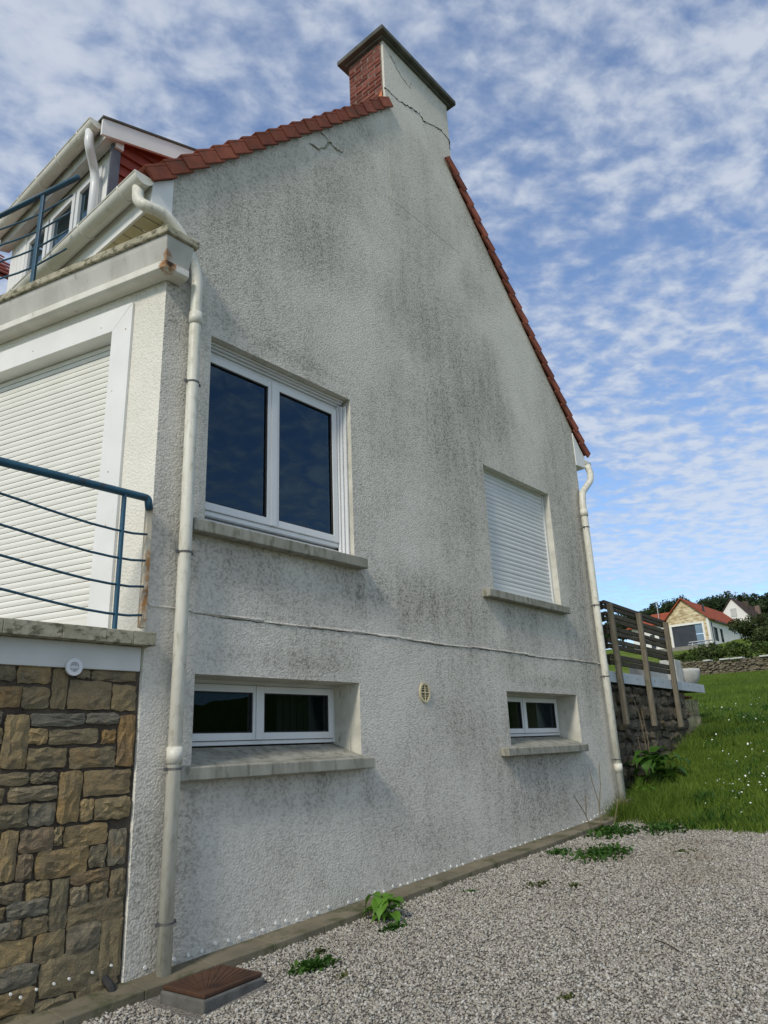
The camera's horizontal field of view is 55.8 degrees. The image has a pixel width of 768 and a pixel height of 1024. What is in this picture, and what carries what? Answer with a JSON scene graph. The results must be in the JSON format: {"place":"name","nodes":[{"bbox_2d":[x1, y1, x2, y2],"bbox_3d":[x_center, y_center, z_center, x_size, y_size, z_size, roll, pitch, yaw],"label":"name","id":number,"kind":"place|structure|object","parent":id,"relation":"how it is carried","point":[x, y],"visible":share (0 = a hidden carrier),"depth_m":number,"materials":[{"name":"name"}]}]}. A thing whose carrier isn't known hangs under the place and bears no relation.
{"place":"outdoors","nodes":[
{"label":"outdoors","id":0,"kind":"place"},
{"bbox_2d":[0,0,767,649],"label":"sky","id":1,"kind":"structure","parent":0,"point":[611,156],"materials":[{"name":"blue"}]},
{"bbox_2d":[82,818,767,1023],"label":"gravel drive","id":2,"kind":"structure","parent":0,"point":[155,1000],"depth_m":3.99,"materials":[{"name":"grey gravel"}]},
{"bbox_2d":[160,964,263,1014],"bbox_3d":[-0.933,2.659,3.957,0.351,0.210,0.470,-14,-21,31],"label":"inspection chamber","id":3,"kind":"object","parent":2,"relation":"on","point":[207,991],"visible":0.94,"depth_m":3.87,"materials":[{"name":"metal"}]},
{"bbox_2d":[6,814,620,1023],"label":"kerb","id":4,"kind":"structure","parent":2,"relation":"on","point":[80,1010],"depth_m":4.68,"materials":[{"name":"concrete"}]},
{"bbox_2d":[287,954,340,975],"bbox_3d":[-0.427,2.656,4.260,0.262,0.066,0.336,-17,-23,38],"label":"dark weed","id":5,"kind":"object","parent":2,"relation":"on","point":[308,964],"visible":0.98,"depth_m":4.25,"materials":[{"name":"green plant"}]},
{"bbox_2d":[306,945,329,956],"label":"sparse weed","id":6,"kind":"object","parent":2,"relation":"on","point":[319,950],"visible":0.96,"depth_m":4.50,"materials":[{"name":"green plant"}]},
{"bbox_2d":[332,969,348,980],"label":"sparse weed","id":7,"kind":"object","parent":2,"relation":"on","point":[343,975],"visible":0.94,"depth_m":4.09,"materials":[{"name":"green plant"}]},
{"bbox_2d":[360,891,404,922],"bbox_3d":[0.022,2.848,5.169,0.328,0.239,0.319,9,-21,-31],"label":"broad weed","id":8,"kind":"object","parent":2,"relation":"on","point":[378,907],"visible":0.89,"depth_m":5.12,"materials":[{"name":"green plant"}]},
{"bbox_2d":[374,919,410,932],"bbox_3d":[0.067,2.814,4.931,0.173,0.053,0.300,-17,-23,38],"label":"dark weed","id":9,"kind":"object","parent":2,"relation":"on","point":[395,926],"visible":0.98,"depth_m":4.92,"materials":[{"name":"green plant"}]},
{"bbox_2d":[525,880,551,887],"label":"sparse weed","id":10,"kind":"object","parent":2,"relation":"on","point":[539,883],"visible":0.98,"depth_m":5.84,"materials":[{"name":"green plant"}]},
{"bbox_2d":[539,846,571,856],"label":"dark weed","id":11,"kind":"object","parent":2,"relation":"on","point":[556,851],"visible":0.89,"depth_m":6.99,"materials":[{"name":"green plant"}]},
{"bbox_2d":[553,991,574,1002],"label":"grass tuft","id":12,"kind":"object","parent":2,"relation":"on","point":[567,997],"visible":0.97,"depth_m":3.60,"materials":[{"name":"green plant"}]},
{"bbox_2d":[567,882,580,886],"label":"grass tuft","id":13,"kind":"object","parent":2,"relation":"on","point":[573,884],"visible":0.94,"depth_m":5.74,"materials":[{"name":"green plant"}]},
{"bbox_2d":[573,764,617,831],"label":"bare twigs","id":14,"kind":"object","parent":2,"relation":"on","point":[597,799],"visible":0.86,"depth_m":8.24,"materials":[{"name":"brown wood"}]},
{"bbox_2d":[561,842,633,863],"bbox_3d":[2.029,3.216,6.867,0.638,0.096,0.954,-17,-23,38],"label":"dark weed","id":15,"kind":"object","parent":2,"relation":"on","point":[601,853],"visible":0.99,"depth_m":6.82,"materials":[{"name":"green plant"}]},
{"bbox_2d":[582,823,645,839],"bbox_3d":[2.486,3.450,7.866,0.582,0.108,0.912,-17,-23,38],"label":"dark weed","id":16,"kind":"object","parent":2,"relation":"on","point":[606,830],"visible":1,"depth_m":7.78,"materials":[{"name":"green plant"}]},
{"bbox_2d":[634,818,695,835],"bbox_3d":[3.055,3.433,7.918,0.634,0.106,0.945,-9,-19,19],"label":"dark weed","id":17,"kind":"object","parent":2,"relation":"on","point":[662,826],"visible":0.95,"depth_m":7.84,"materials":[{"name":"green plant"}]},
{"bbox_2d":[654,939,678,951],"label":"fallen twig","id":18,"kind":"object","parent":2,"relation":"on","point":[666,944],"visible":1,"depth_m":4.23,"materials":[{"name":"brown wood"}]},
{"bbox_2d":[665,848,697,853],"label":"sparse weed","id":19,"kind":"object","parent":2,"relation":"on","point":[681,850],"visible":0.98,"depth_m":6.73,"materials":[{"name":"green plant"}]},
{"bbox_2d":[659,659,683,681],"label":"concrete pillar","id":20,"kind":"structure","parent":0,"point":[678,669],"depth_m":13.48,"materials":[{"name":"grey concrete"}]},
{"bbox_2d":[601,637,767,836],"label":"lawn","id":21,"kind":"structure","parent":0,"point":[626,654],"depth_m":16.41,"materials":[{"name":"green plant"}]},
{"bbox_2d":[0,617,155,1023],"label":"stone terrace","id":22,"kind":"structure","parent":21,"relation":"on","point":[69,694],"depth_m":4.03,"materials":[{"name":"stone"}]},
{"bbox_2d":[0,457,152,628],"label":"terrace railing","id":23,"kind":"object","parent":22,"relation":"on","point":[124,493],"visible":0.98,"depth_m":4.53,"materials":[{"name":"blue metal"}]},
{"bbox_2d":[0,24,625,982],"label":"house","id":24,"kind":"structure","parent":21,"relation":"on","point":[296,382],"depth_m":6.35,"materials":[{"name":"paint"}]},
{"bbox_2d":[0,174,80,281],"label":"balcony railing","id":25,"kind":"object","parent":24,"relation":"on","point":[41,196],"visible":0.87,"depth_m":6.26,"materials":[{"name":"blue metal"}]},
{"bbox_2d":[180,679,373,781],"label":"window","id":26,"kind":"structure","parent":24,"relation":"in","point":[241,729],"depth_m":5.46,"materials":[{"name":"white plastic"}]},
{"bbox_2d":[192,341,367,569],"bbox_3d":[-0.883,-0.433,6.020,0.339,1.637,1.790,-17,-23,38],"label":"window","id":27,"kind":"structure","parent":24,"relation":"in","point":[222,522],"depth_m":6.10,"materials":[{"name":"white plastic"}]},
{"bbox_2d":[501,694,588,755],"bbox_3d":[1.632,2.384,8.216,0.560,0.678,1.820,-17,-23,38],"label":"window","id":28,"kind":"structure","parent":24,"relation":"in","point":[532,718],"depth_m":8.35,"materials":[{"name":"white plastic"}]},
{"bbox_2d":[604,613,631,646],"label":"tree","id":29,"kind":"object","parent":21,"relation":"on","point":[618,626],"visible":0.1,"depth_m":143.09,"materials":[{"name":"green plant"}]},
{"bbox_2d":[617,798,632,806],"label":"plant","id":30,"kind":"object","parent":21,"relation":"on","point":[619,800],"visible":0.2,"depth_m":8.88,"materials":[{"name":"plant"}]},
{"bbox_2d":[628,784,655,793],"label":"dock plant","id":31,"kind":"object","parent":21,"relation":"on","point":[644,789],"visible":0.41,"depth_m":9.19,"materials":[{"name":"green plant"}]},
{"bbox_2d":[634,701,650,780],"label":"dead stalks","id":32,"kind":"object","parent":21,"relation":"on","point":[644,740],"visible":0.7,"depth_m":9.81,"materials":[{"name":"brown plant"}]},
{"bbox_2d":[639,602,666,625],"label":"tree","id":33,"kind":"object","parent":21,"relation":"on","point":[651,610],"visible":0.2,"depth_m":136.98,"materials":[{"name":"green plant"}]},
{"bbox_2d":[625,746,683,789],"bbox_3d":[3.519,3.469,9.618,0.790,0.688,0.623,7,-20,-28],"label":"dock plant","id":34,"kind":"object","parent":21,"relation":"on","point":[652,761],"visible":0.81,"depth_m":9.57,"materials":[{"name":"green plant"}]},
{"bbox_2d":[609,671,704,792],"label":"retaining wall","id":35,"kind":"structure","parent":21,"relation":"on","point":[666,731],"depth_m":10.83,"materials":[{"name":"stone"}]},
{"bbox_2d":[599,600,683,726],"bbox_3d":[3.285,2.341,10.896,1.807,1.770,3.484,-56,-55,68],"label":"wooden fence","id":36,"kind":"object","parent":35,"relation":"on","point":[615,632],"visible":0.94,"depth_m":10.89,"materials":[{"name":"brown wood"}]},
{"bbox_2d":[629,663,667,679],"bbox_3d":[4.708,2.892,12.879,0.350,0.364,1.000,-15,-22,35],"label":"concrete bench","id":37,"kind":"object","parent":35,"relation":"on","point":[634,671],"visible":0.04,"depth_m":12.58,"materials":[{"name":"grey concrete"}]},
{"bbox_2d":[682,668,699,683],"bbox_3d":[5.802,3.216,13.985,0.580,0.345,0.580,-17,-23,38],"label":"planter","id":38,"kind":"object","parent":35,"relation":"on","point":[691,675],"visible":0.47,"depth_m":13.76,"materials":[{"name":"white concrete"}]},
{"bbox_2d":[660,598,675,612],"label":"tree","id":39,"kind":"object","parent":21,"relation":"on","point":[665,605],"visible":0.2,"depth_m":137.36,"materials":[{"name":"green plant"}]},
{"bbox_2d":[649,752,689,777],"bbox_3d":[3.899,3.510,9.915,0.583,0.460,0.542,-17,-23,38],"label":"dock plant","id":40,"kind":"object","parent":21,"relation":"on","point":[682,769],"visible":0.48,"depth_m":9.85,"materials":[{"name":"green plant"}]},
{"bbox_2d":[670,594,690,608],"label":"tree","id":41,"kind":"object","parent":21,"relation":"on","point":[671,605],"visible":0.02,"depth_m":135.74,"materials":[{"name":"green plant"}]},
{"bbox_2d":[673,652,696,660],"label":"shrub","id":42,"kind":"object","parent":21,"relation":"on","point":[685,655],"visible":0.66,"depth_m":54.48,"materials":[{"name":"green plant"}]},
{"bbox_2d":[626,598,746,651],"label":"stone gable house","id":43,"kind":"structure","parent":21,"relation":"on","point":[688,621],"depth_m":97.49,"materials":[{"name":"beige stone"}]},
{"bbox_2d":[672,623,704,646],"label":"window","id":44,"kind":"structure","parent":43,"relation":"in","point":[682,635],"depth_m":96.74,"materials":[{"name":"grey glass"}]},
{"bbox_2d":[713,627,717,640],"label":"window","id":45,"kind":"structure","parent":43,"relation":"in","point":[715,633],"depth_m":96.70,"materials":[{"name":"black glass"}]},
{"bbox_2d":[688,643,710,659],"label":"shrub","id":46,"kind":"object","parent":21,"relation":"on","point":[695,651],"visible":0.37,"depth_m":54.33,"materials":[{"name":"green plant"}]},
{"bbox_2d":[689,658,711,664],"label":"shrub","id":47,"kind":"object","parent":21,"relation":"on","point":[700,660],"visible":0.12,"depth_m":49.64,"materials":[{"name":"green plant"}]},
{"bbox_2d":[689,639,712,644],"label":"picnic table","id":48,"kind":"object","parent":21,"relation":"on","point":[693,642],"visible":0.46,"depth_m":92.20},
{"bbox_2d":[697,642,721,659],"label":"shrub","id":49,"kind":"object","parent":21,"relation":"on","point":[709,653],"visible":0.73,"depth_m":53.27,"materials":[{"name":"green plant"}]},
{"bbox_2d":[696,598,723,611],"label":"tree","id":50,"kind":"object","parent":21,"relation":"on","point":[711,604],"visible":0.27,"depth_m":129.20,"materials":[{"name":"green plant"}]},
{"bbox_2d":[706,590,735,611],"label":"tree","id":51,"kind":"object","parent":21,"relation":"on","point":[719,598],"visible":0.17,"depth_m":132.03,"materials":[{"name":"green plant"}]},
{"bbox_2d":[713,642,731,662],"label":"shrub","id":52,"kind":"object","parent":21,"relation":"on","point":[721,651],"visible":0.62,"depth_m":52.05,"materials":[{"name":"green plant"}]},
{"bbox_2d":[679,697,767,811],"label":"daisies","id":53,"kind":"object","parent":21,"relation":"on","point":[736,762],"visible":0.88,"depth_m":9.16,"materials":[{"name":"white plant"}]},
{"bbox_2d":[681,655,767,674],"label":"dry stone wall","id":54,"kind":"structure","parent":21,"relation":"on","point":[710,667],"depth_m":44.42,"materials":[{"name":"grey stone"}]},
{"bbox_2d":[721,593,752,607],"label":"tree","id":55,"kind":"object","parent":21,"relation":"on","point":[742,597],"visible":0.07,"depth_m":127.78,"materials":[{"name":"green plant"}]},
{"bbox_2d":[726,642,754,660],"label":"shrub","id":56,"kind":"object","parent":21,"relation":"on","point":[738,651],"visible":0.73,"depth_m":50.22,"materials":[{"name":"green plant"}]},
{"bbox_2d":[722,592,763,626],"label":"white gable house","id":57,"kind":"structure","parent":21,"relation":"on","point":[734,608],"depth_m":112.61,"materials":[{"name":"paint"}]},
{"bbox_2d":[725,613,767,655],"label":"shrub","id":58,"kind":"object","parent":21,"relation":"on","point":[743,628],"visible":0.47,"depth_m":56.59,"materials":[{"name":"green plant"}]},
{"bbox_2d":[746,593,766,603],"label":"tree","id":59,"kind":"object","parent":21,"relation":"on","point":[753,597],"visible":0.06,"depth_m":134.03,"materials":[{"name":"green plant"}]},
{"bbox_2d":[750,617,767,653],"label":"shrub","id":60,"kind":"object","parent":21,"relation":"on","point":[760,634],"visible":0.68,"depth_m":52.40,"materials":[{"name":"green plant"}]},
{"bbox_2d":[753,641,767,656],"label":"shrub","id":61,"kind":"object","parent":21,"relation":"on","point":[763,647],"visible":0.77,"depth_m":48.51,"materials":[{"name":"green plant"}]},
{"bbox_2d":[754,592,767,614],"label":"tree","id":62,"kind":"object","parent":21,"relation":"on","point":[763,604],"visible":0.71,"depth_m":120.63,"materials":[{"name":"green plant"}]}
]}

